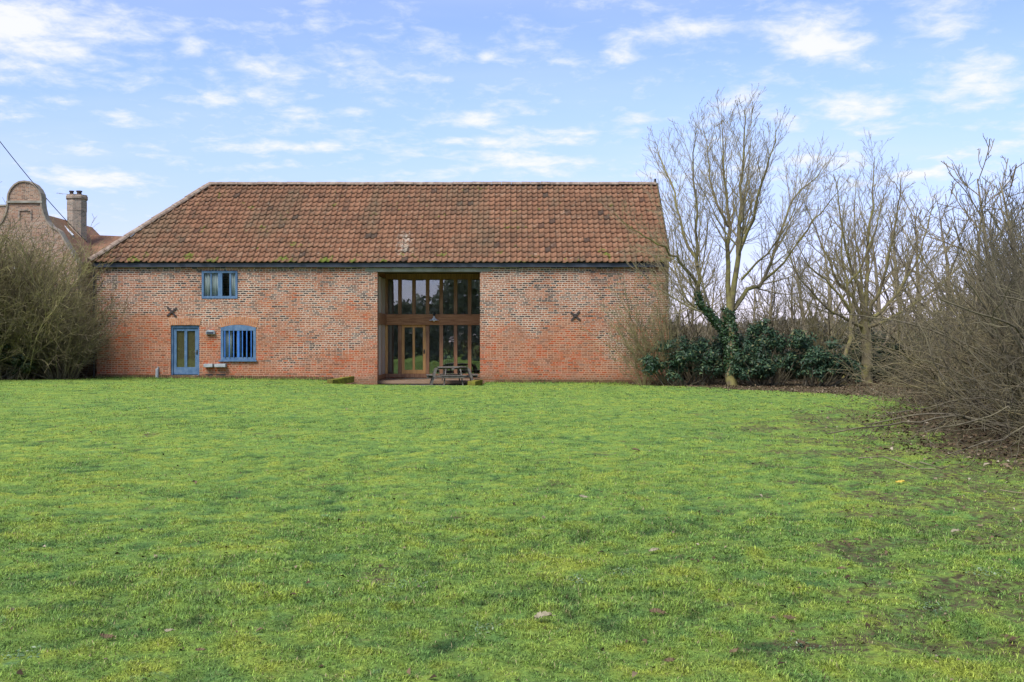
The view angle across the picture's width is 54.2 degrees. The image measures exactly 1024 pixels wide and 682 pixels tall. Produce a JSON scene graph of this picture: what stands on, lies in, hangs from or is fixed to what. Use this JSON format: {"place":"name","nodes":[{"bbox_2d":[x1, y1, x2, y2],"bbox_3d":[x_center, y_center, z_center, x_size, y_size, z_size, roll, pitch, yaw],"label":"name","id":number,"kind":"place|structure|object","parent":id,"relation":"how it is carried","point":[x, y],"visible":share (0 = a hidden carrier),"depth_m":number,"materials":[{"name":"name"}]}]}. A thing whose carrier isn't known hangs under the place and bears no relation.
{"place":"outdoors","nodes":[
{"label":"outdoors","id":0,"kind":"place"},
{"bbox_2d":[381,384,467,385],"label":"paving","id":1,"kind":"structure","parent":0,"point":[423,384],"depth_m":40.13,"materials":[{"name":"stone"}]},
{"bbox_2d":[426,366,478,384],"bbox_3d":[-2.350,1.383,39.200,2.000,0.753,2.000,0,0,-7],"label":"picnic table","id":2,"kind":"object","parent":1,"relation":"on","point":[470,375],"visible":0.98,"depth_m":38.95,"materials":[{"name":"grey wood"}]},
{"bbox_2d":[0,348,1023,681],"bbox_3d":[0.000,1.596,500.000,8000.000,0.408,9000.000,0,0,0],"label":"lawn","id":3,"kind":"structure","parent":0,"point":[956,598],"depth_m":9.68,"materials":[{"name":"plant"}]},
{"bbox_2d":[0,332,36,379],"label":"evergreen bush","id":4,"kind":"object","parent":3,"relation":"on","point":[25,367],"visible":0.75,"depth_m":36.89,"materials":[{"name":"green plant"}]},
{"bbox_2d":[2,645,44,660],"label":"weed","id":5,"kind":"object","parent":3,"relation":"on","point":[21,653],"visible":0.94,"depth_m":5.06,"materials":[{"name":"green plant"}]},
{"bbox_2d":[0,208,61,318],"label":"bare shrub","id":6,"kind":"object","parent":3,"relation":"on","point":[19,219],"visible":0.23,"depth_m":39.07,"materials":[{"name":"brown plant"}]},
{"bbox_2d":[0,197,61,289],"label":"bare shrub","id":7,"kind":"object","parent":3,"relation":"on","point":[5,237],"visible":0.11,"depth_m":37.80,"materials":[{"name":"brown plant"}]},
{"bbox_2d":[0,222,72,299],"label":"bare shrub","id":8,"kind":"object","parent":3,"relation":"on","point":[45,251],"visible":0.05,"depth_m":41.04,"materials":[{"name":"beige plant"}]},
{"bbox_2d":[0,258,104,377],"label":"bare shrub","id":9,"kind":"object","parent":3,"relation":"on","point":[37,310],"visible":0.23,"depth_m":37.57,"materials":[{"name":"brown plant"}]},
{"bbox_2d":[0,222,108,374],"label":"bare shrub","id":10,"kind":"object","parent":3,"relation":"on","point":[9,273],"visible":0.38,"depth_m":36.84,"materials":[{"name":"brown plant"}]},
{"bbox_2d":[0,212,109,373],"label":"bare shrub","id":11,"kind":"object","parent":3,"relation":"on","point":[41,267],"visible":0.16,"depth_m":38.75,"materials":[{"name":"brown plant"}]},
{"bbox_2d":[2,376,109,379],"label":"leaf litter","id":12,"kind":"object","parent":3,"relation":"on","point":[29,378],"visible":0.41,"depth_m":38.17,"materials":[{"name":"brown plant"}]},
{"bbox_2d":[0,214,113,375],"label":"bare shrub","id":13,"kind":"object","parent":3,"relation":"on","point":[45,263],"visible":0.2,"depth_m":38.76,"materials":[{"name":"beige plant"}]},
{"bbox_2d":[0,221,115,363],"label":"bare shrub","id":14,"kind":"object","parent":3,"relation":"on","point":[41,285],"visible":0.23,"depth_m":36.73,"materials":[{"name":"beige plant"}]},
{"bbox_2d":[0,180,121,297],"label":"farmhouse","id":15,"kind":"object","parent":3,"relation":"on","point":[24,198],"visible":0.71,"depth_m":56.00,"materials":[{"name":"brick"}]},
{"bbox_2d":[0,142,86,241],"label":"overhead cable","id":16,"kind":"object","parent":15,"relation":"attached to","point":[37,188],"visible":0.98,"depth_m":55.83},
{"bbox_2d":[0,231,123,379],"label":"bare shrub","id":17,"kind":"object","parent":3,"relation":"on","point":[36,338],"visible":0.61,"depth_m":36.73,"materials":[{"name":"beige plant"}]},
{"bbox_2d":[31,300,96,375],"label":"garden wall","id":18,"kind":"structure","parent":3,"relation":"on","point":[87,370],"depth_m":40.70,"materials":[{"name":"brick"}]},
{"bbox_2d":[0,269,148,378],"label":"bare shrub","id":19,"kind":"object","parent":3,"relation":"on","point":[72,359],"visible":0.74,"depth_m":37.52,"materials":[{"name":"brown plant"}]},
{"bbox_2d":[100,633,115,638],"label":"fallen leaf","id":20,"kind":"object","parent":3,"relation":"on","point":[103,635],"visible":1,"depth_m":5.28,"materials":[{"name":"brown plant"}]},
{"bbox_2d":[327,376,353,383],"bbox_3d":[-6.615,1.546,38.650,0.271,0.336,1.445,0,0,26],"label":"timber sleeper","id":21,"kind":"object","parent":3,"relation":"on","point":[345,380],"visible":0.75,"depth_m":38.53,"materials":[{"name":"wood"}]},
{"bbox_2d":[87,179,671,384],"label":"brick barn","id":22,"kind":"structure","parent":3,"relation":"on","point":[362,283],"depth_m":39.50,"materials":[{"name":"brick"}]},
{"bbox_2d":[170,325,198,377],"bbox_3d":[-12.917,0.416,39.580,1.232,2.060,0.280,0,0,0],"label":"door","id":23,"kind":"structure","parent":22,"relation":"in","point":[184,338],"depth_m":39.60,"materials":[{"name":"blue paint"}]},
{"bbox_2d":[202,271,237,298],"bbox_3d":[-11.547,-2.210,39.550,1.414,1.176,0.140,0,0,0],"label":"window","id":24,"kind":"structure","parent":22,"relation":"in","point":[212,281],"depth_m":39.51,"materials":[{"name":"blue paint"}]},
{"bbox_2d":[219,325,256,361],"bbox_3d":[-10.820,0.075,39.546,1.496,1.467,0.271,0,0,0],"label":"window","id":25,"kind":"structure","parent":22,"relation":"in","point":[226,332],"depth_m":39.49,"materials":[{"name":"blue paint"}]},
{"bbox_2d":[402,325,425,373],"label":"glazed door","id":26,"kind":"structure","parent":22,"relation":"in","point":[404,371],"depth_m":42.19,"materials":[{"name":"brown wood"}]},
{"bbox_2d":[444,341,451,353],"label":"pendant lamp","id":27,"kind":"object","parent":22,"relation":"hanging from","point":[447,346],"visible":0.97,"depth_m":43.38,"materials":[{"name":"black metal"}]},
{"bbox_2d":[444,355,453,373],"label":"dining chair","id":28,"kind":"object","parent":22,"relation":"on","point":[448,356],"visible":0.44,"depth_m":43.14,"materials":[{"name":"black wood"}]},
{"bbox_2d":[460,279,467,352],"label":"pendant lamp","id":29,"kind":"object","parent":22,"relation":"hanging from","point":[464,344],"visible":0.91,"depth_m":43.73,"materials":[{"name":"black metal"}]},
{"bbox_2d":[472,343,479,355],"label":"pendant lamp","id":30,"kind":"object","parent":22,"relation":"hanging from","point":[475,348],"visible":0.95,"depth_m":43.08,"materials":[{"name":"black metal"}]},
{"bbox_2d":[381,573,434,587],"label":"weed","id":31,"kind":"object","parent":3,"relation":"on","point":[406,581],"visible":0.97,"depth_m":6.59,"materials":[{"name":"green plant"}]},
{"bbox_2d":[468,379,482,385],"bbox_3d":[-1.425,1.638,38.800,0.313,0.266,1.128,0,0,13],"label":"timber sleeper","id":32,"kind":"object","parent":3,"relation":"on","point":[476,382],"visible":0.77,"depth_m":38.55,"materials":[{"name":"wood"}]},
{"bbox_2d":[468,621,502,633],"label":"weed","id":33,"kind":"object","parent":3,"relation":"on","point":[483,627],"visible":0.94,"depth_m":5.56,"materials":[{"name":"green plant"}]},
{"bbox_2d":[534,611,555,617],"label":"fallen leaf","id":34,"kind":"object","parent":3,"relation":"on","point":[542,614],"visible":1,"depth_m":5.64,"materials":[{"name":"beige plant"}]},
{"bbox_2d":[564,574,596,583],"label":"weed","id":35,"kind":"object","parent":3,"relation":"on","point":[579,580],"visible":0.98,"depth_m":6.70,"materials":[{"name":"green plant"}]},
{"bbox_2d":[610,568,644,575],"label":"weed","id":36,"kind":"object","parent":3,"relation":"on","point":[623,570],"visible":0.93,"depth_m":6.95,"materials":[{"name":"green plant"}]},
{"bbox_2d":[579,254,700,384],"bbox_3d":[5.011,-0.755,38.009,4.092,4.976,4.600,0,0,26],"label":"bare shrub","id":37,"kind":"object","parent":3,"relation":"on","point":[660,334],"visible":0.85,"depth_m":37.67,"materials":[{"name":"brown plant"}]},
{"bbox_2d":[604,312,678,384],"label":"bare shrub","id":38,"kind":"object","parent":3,"relation":"on","point":[643,382],"visible":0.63,"depth_m":37.79,"materials":[{"name":"brown plant"}]},
{"bbox_2d":[649,608,667,613],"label":"fallen leaf","id":39,"kind":"object","parent":3,"relation":"on","point":[654,610],"visible":1,"depth_m":5.83,"materials":[{"name":"brown plant"}]},
{"bbox_2d":[664,657,675,661],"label":"fallen leaf","id":40,"kind":"object","parent":3,"relation":"on","point":[668,659],"visible":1,"depth_m":4.95,"materials":[{"name":"brown plant"}]},
{"bbox_2d":[637,335,725,385],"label":"laurel bush","id":41,"kind":"object","parent":3,"relation":"on","point":[679,362],"visible":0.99,"depth_m":36.99,"materials":[{"name":"green plant"}]},
{"bbox_2d":[669,265,711,342],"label":"hedgerow tree","id":42,"kind":"object","parent":3,"relation":"on","point":[682,309],"visible":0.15,"depth_m":61.81,"materials":[{"name":"brown plant"}]},
{"bbox_2d":[671,263,725,343],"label":"hedgerow tree","id":43,"kind":"object","parent":3,"relation":"on","point":[713,301],"visible":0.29,"depth_m":57.70,"materials":[{"name":"brown plant"}]},
{"bbox_2d":[669,268,755,382],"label":"bare shrub","id":44,"kind":"object","parent":3,"relation":"on","point":[689,376],"visible":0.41,"depth_m":40.32,"materials":[{"name":"brown plant"}]},
{"bbox_2d":[685,248,745,350],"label":"hedgerow tree","id":45,"kind":"object","parent":3,"relation":"on","point":[707,322],"visible":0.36,"depth_m":63.81,"materials":[{"name":"plant"}]},
{"bbox_2d":[687,333,749,383],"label":"laurel bush","id":46,"kind":"object","parent":3,"relation":"on","point":[717,344],"visible":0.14,"depth_m":38.43,"materials":[{"name":"green plant"}]},
{"bbox_2d":[600,85,851,385],"bbox_3d":[8.108,-3.837,37.416,10.206,11.522,7.238,0,0,0],"label":"bare tree","id":47,"kind":"object","parent":3,"relation":"on","point":[741,234],"visible":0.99,"depth_m":36.69,"materials":[{"name":"brown plant"}]},
{"bbox_2d":[693,290,739,376],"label":"ivy","id":48,"kind":"object","parent":47,"relation":"attached to","point":[709,314],"visible":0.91,"depth_m":36.82,"materials":[{"name":"green plant"}]},
{"bbox_2d":[701,276,756,348],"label":"hedgerow tree","id":49,"kind":"object","parent":3,"relation":"on","point":[721,298],"visible":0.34,"depth_m":60.32,"materials":[{"name":"brown plant"}]},
{"bbox_2d":[729,647,739,652],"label":"fallen leaf","id":50,"kind":"object","parent":3,"relation":"on","point":[733,650],"visible":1,"depth_m":5.13,"materials":[{"name":"beige plant"}]},
{"bbox_2d":[737,253,779,337],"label":"hedgerow tree","id":51,"kind":"object","parent":3,"relation":"on","point":[754,303],"visible":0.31,"depth_m":66.00,"materials":[{"name":"brown plant"}]},
{"bbox_2d":[738,254,801,339],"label":"hedgerow tree","id":52,"kind":"object","parent":3,"relation":"on","point":[770,302],"visible":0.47,"depth_m":56.64,"materials":[{"name":"brown plant"}]},
{"bbox_2d":[731,318,814,386],"bbox_3d":[9.473,0.421,36.530,2.988,2.613,2.100,0,0,28],"label":"laurel bush","id":53,"kind":"object","parent":3,"relation":"on","point":[755,348],"visible":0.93,"depth_m":36.50,"materials":[{"name":"green plant"}]},
{"bbox_2d":[718,263,841,380],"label":"bare shrub","id":54,"kind":"object","parent":3,"relation":"on","point":[785,313],"visible":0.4,"depth_m":40.84,"materials":[{"name":"brown plant"}]},
{"bbox_2d":[750,256,814,349],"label":"hedgerow tree","id":55,"kind":"object","parent":3,"relation":"on","point":[786,300],"visible":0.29,"depth_m":63.13,"materials":[{"name":"brown plant"}]},
{"bbox_2d":[783,615,797,618],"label":"fallen leaf","id":56,"kind":"object","parent":3,"relation":"on","point":[788,616],"visible":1,"depth_m":5.71,"materials":[{"name":"brown plant"}]},
{"bbox_2d":[751,235,837,337],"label":"hedgerow tree","id":57,"kind":"object","parent":3,"relation":"on","point":[801,302],"visible":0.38,"depth_m":58.02,"materials":[{"name":"brown plant"}]},
{"bbox_2d":[669,345,920,379],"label":"undergrowth","id":58,"kind":"object","parent":3,"relation":"on","point":[722,376],"visible":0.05,"depth_m":43.01,"materials":[{"name":"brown plant"}]},
{"bbox_2d":[669,314,937,354],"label":"hedgerow","id":59,"kind":"object","parent":3,"relation":"on","point":[826,336],"visible":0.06,"depth_m":81.58,"materials":[{"name":"brown plant"}]},
{"bbox_2d":[783,638,826,650],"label":"weed","id":60,"kind":"object","parent":3,"relation":"on","point":[801,644],"visible":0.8,"depth_m":5.29,"materials":[{"name":"green plant"}]},
{"bbox_2d":[604,379,1023,482],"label":"leaf litter","id":61,"kind":"object","parent":3,"relation":"on","point":[1007,466],"visible":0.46,"depth_m":20.87,"materials":[{"name":"brown plant"}]},
{"bbox_2d":[764,260,879,381],"bbox_3d":[12.610,-0.783,39.442,4.860,4.988,4.774,0,0,-2],"label":"bare shrub","id":62,"kind":"object","parent":3,"relation":"on","point":[819,339],"visible":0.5,"depth_m":39.81,"materials":[{"name":"brown plant"}]},
{"bbox_2d":[777,204,871,351],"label":"hedgerow tree","id":63,"kind":"object","parent":3,"relation":"on","point":[830,317],"visible":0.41,"depth_m":62.16,"materials":[{"name":"brown plant"}]},
{"bbox_2d":[787,327,868,386],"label":"laurel bush","id":64,"kind":"object","parent":3,"relation":"on","point":[825,363],"visible":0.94,"depth_m":35.95,"materials":[{"name":"green plant"}]},
{"bbox_2d":[786,186,889,384],"bbox_3d":[11.924,-2.008,36.442,3.232,7.638,2.683,0,0,-41],"label":"bare tree","id":65,"kind":"object","parent":3,"relation":"on","point":[847,289],"visible":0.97,"depth_m":37.12,"materials":[{"name":"brown plant"}]},
{"bbox_2d":[817,227,929,346],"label":"hedgerow tree","id":66,"kind":"object","parent":3,"relation":"on","point":[857,298],"visible":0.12,"depth_m":66.31,"materials":[{"name":"brown plant"}]},
{"bbox_2d":[765,130,990,382],"bbox_3d":[13.471,-3.225,38.215,8.392,10.226,5.662,0,0,0],"label":"bare tree","id":67,"kind":"object","parent":3,"relation":"on","point":[861,291],"visible":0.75,"depth_m":38.29,"materials":[{"name":"brown plant"}]},
{"bbox_2d":[826,202,929,346],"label":"hedgerow tree","id":68,"kind":"object","parent":3,"relation":"on","point":[875,293],"visible":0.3,"depth_m":58.02,"materials":[{"name":"brown plant"}]},
{"bbox_2d":[858,456,935,468],"bbox_3d":[5.065,1.578,12.932,0.428,0.039,1.213,0,0,-21],"label":"stick","id":69,"kind":"object","parent":3,"relation":"on","point":[894,460],"visible":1,"depth_m":13.21,"materials":[{"name":"brown wood"}]},
{"bbox_2d":[848,331,948,380],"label":"laurel bush","id":70,"kind":"object","parent":3,"relation":"on","point":[878,352],"visible":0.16,"depth_m":40.17,"materials":[{"name":"green plant"}]},
{"bbox_2d":[861,194,941,347],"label":"hedgerow tree","id":71,"kind":"object","parent":3,"relation":"on","point":[885,292],"visible":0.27,"depth_m":60.24,"materials":[{"name":"brown plant"}]},
{"bbox_2d":[785,199,1023,470],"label":"bare shrub","id":72,"kind":"object","parent":3,"relation":"on","point":[1016,403],"visible":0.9,"depth_m":15.55,"materials":[{"name":"brown plant"}]},
{"bbox_2d":[850,285,985,405],"bbox_3d":[12.711,0.052,25.733,7.085,3.854,7.678,0,0,-19],"label":"bare shrub","id":73,"kind":"object","parent":3,"relation":"on","point":[911,358],"visible":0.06,"depth_m":25.84,"materials":[{"name":"brown plant"}]},
{"bbox_2d":[813,226,1023,420],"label":"bare shrub","id":74,"kind":"object","parent":3,"relation":"on","point":[910,361],"visible":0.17,"depth_m":22.45,"materials":[{"name":"brown plant"}]},
{"bbox_2d":[823,206,1023,435],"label":"bare shrub","id":75,"kind":"object","parent":3,"relation":"on","point":[925,365],"visible":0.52,"depth_m":18.53,"materials":[{"name":"brown plant"}]},
{"bbox_2d":[877,176,969,331],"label":"hedgerow tree","id":76,"kind":"object","parent":3,"relation":"on","point":[917,266],"visible":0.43,"depth_m":54.99,"materials":[{"name":"brown plant"}]},
{"bbox_2d":[885,283,964,379],"bbox_3d":[15.813,-0.342,35.923,4.065,4.081,3.534,0,0,8],"label":"bare shrub","id":77,"kind":"object","parent":3,"relation":"on","point":[914,323],"visible":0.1,"depth_m":36.59,"materials":[{"name":"brown plant"}]},
{"bbox_2d":[913,601,946,615],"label":"weed","id":78,"kind":"object","parent":3,"relation":"on","point":[926,605],"visible":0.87,"depth_m":6.06,"materials":[{"name":"green plant"}]},
{"bbox_2d":[854,229,1019,412],"bbox_3d":[13.128,0.053,24.015,9.642,5.844,9.914,0,0,45],"label":"bare shrub","id":79,"kind":"object","parent":3,"relation":"on","point":[921,342],"visible":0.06,"depth_m":25.08,"materials":[{"name":"brown plant"}]},
{"bbox_2d":[920,462,959,468],"bbox_3d":[5.403,1.583,12.843,0.457,0.022,0.694,0,0,42],"label":"stick","id":80,"kind":"object","parent":3,"relation":"on","point":[935,466],"visible":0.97,"depth_m":12.67,"materials":[{"name":"grey wood"}]},
{"bbox_2d":[906,179,989,332],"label":"hedgerow tree","id":81,"kind":"object","parent":3,"relation":"on","point":[965,226],"visible":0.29,"depth_m":57.32,"materials":[{"name":"brown plant"}]},
{"bbox_2d":[887,246,1011,372],"bbox_3d":[15.317,-0.801,34.600,4.860,4.988,4.774,0,0,29],"label":"bare shrub","id":82,"kind":"object","parent":3,"relation":"on","point":[928,306],"visible":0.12,"depth_m":34.37,"materials":[{"name":"brown plant"}]},
{"bbox_2d":[884,255,1014,383],"bbox_3d":[14.202,0.153,27.223,9.442,5.566,9.183,0,0,41],"label":"bare shrub","id":83,"kind":"object","parent":3,"relation":"on","point":[939,342],"visible":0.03,"depth_m":28.37,"materials":[{"name":"brown plant"}]},
{"bbox_2d":[891,167,1023,382],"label":"bare shrub","id":84,"kind":"object","parent":3,"relation":"on","point":[976,268],"visible":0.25,"depth_m":18.88,"materials":[{"name":"brown plant"}]},
{"bbox_2d":[892,175,1023,329],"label":"hedgerow tree","id":85,"kind":"object","parent":3,"relation":"on","point":[984,189],"visible":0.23,"depth_m":52.94,"materials":[{"name":"brown plant"}]},
{"bbox_2d":[907,243,1023,425],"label":"bare shrub","id":86,"kind":"object","parent":3,"relation":"on","point":[975,318],"visible":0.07,"depth_m":20.22,"materials":[{"name":"brown plant"}]},
{"bbox_2d":[913,135,1023,306],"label":"hedgerow tree","id":87,"kind":"object","parent":3,"relation":"on","point":[978,185],"visible":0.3,"depth_m":58.26,"materials":[{"name":"brown plant"}]},
{"bbox_2d":[933,200,1023,440],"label":"bare shrub","id":88,"kind":"object","parent":3,"relation":"on","point":[1010,375],"visible":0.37,"depth_m":15.60,"materials":[{"name":"brown plant"}]},
{"bbox_2d":[934,156,1023,311],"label":"hedgerow tree","id":89,"kind":"object","parent":3,"relation":"on","point":[1013,174],"visible":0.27,"depth_m":55.57,"materials":[{"name":"brown plant"}]},
{"bbox_2d":[935,181,1023,328],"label":"bare shrub","id":90,"kind":"object","parent":3,"relation":"on","point":[960,249],"visible":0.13,"depth_m":25.63,"materials":[{"name":"brown plant"}]},
{"bbox_2d":[938,159,1023,385],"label":"bare shrub","id":91,"kind":"object","parent":3,"relation":"on","point":[999,258],"visible":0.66,"depth_m":16.37,"materials":[{"name":"brown plant"}]},
{"bbox_2d":[941,186,1023,367],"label":"bare shrub","id":92,"kind":"object","parent":3,"relation":"on","point":[1019,247],"visible":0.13,"depth_m":20.59,"materials":[{"name":"brown plant"}]},
{"bbox_2d":[963,565,1009,576],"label":"weed","id":93,"kind":"object","parent":3,"relation":"on","point":[986,571],"visible":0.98,"depth_m":6.82,"materials":[{"name":"green plant"}]},
{"bbox_2d":[961,167,1023,338],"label":"bare shrub","id":94,"kind":"object","parent":3,"relation":"on","point":[1007,254],"visible":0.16,"depth_m":22.96,"materials":[{"name":"brown plant"}]},
{"bbox_2d":[972,310,1023,455],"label":"bare shrub","id":95,"kind":"object","parent":3,"relation":"on","point":[1007,382],"visible":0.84,"depth_m":13.91,"materials":[{"name":"brown plant"}]},
{"bbox_2d":[0,0,1023,325],"label":"sky","id":96,"kind":"structure","parent":0,"point":[133,106],"materials":[{"name":"blue"}]}
]}

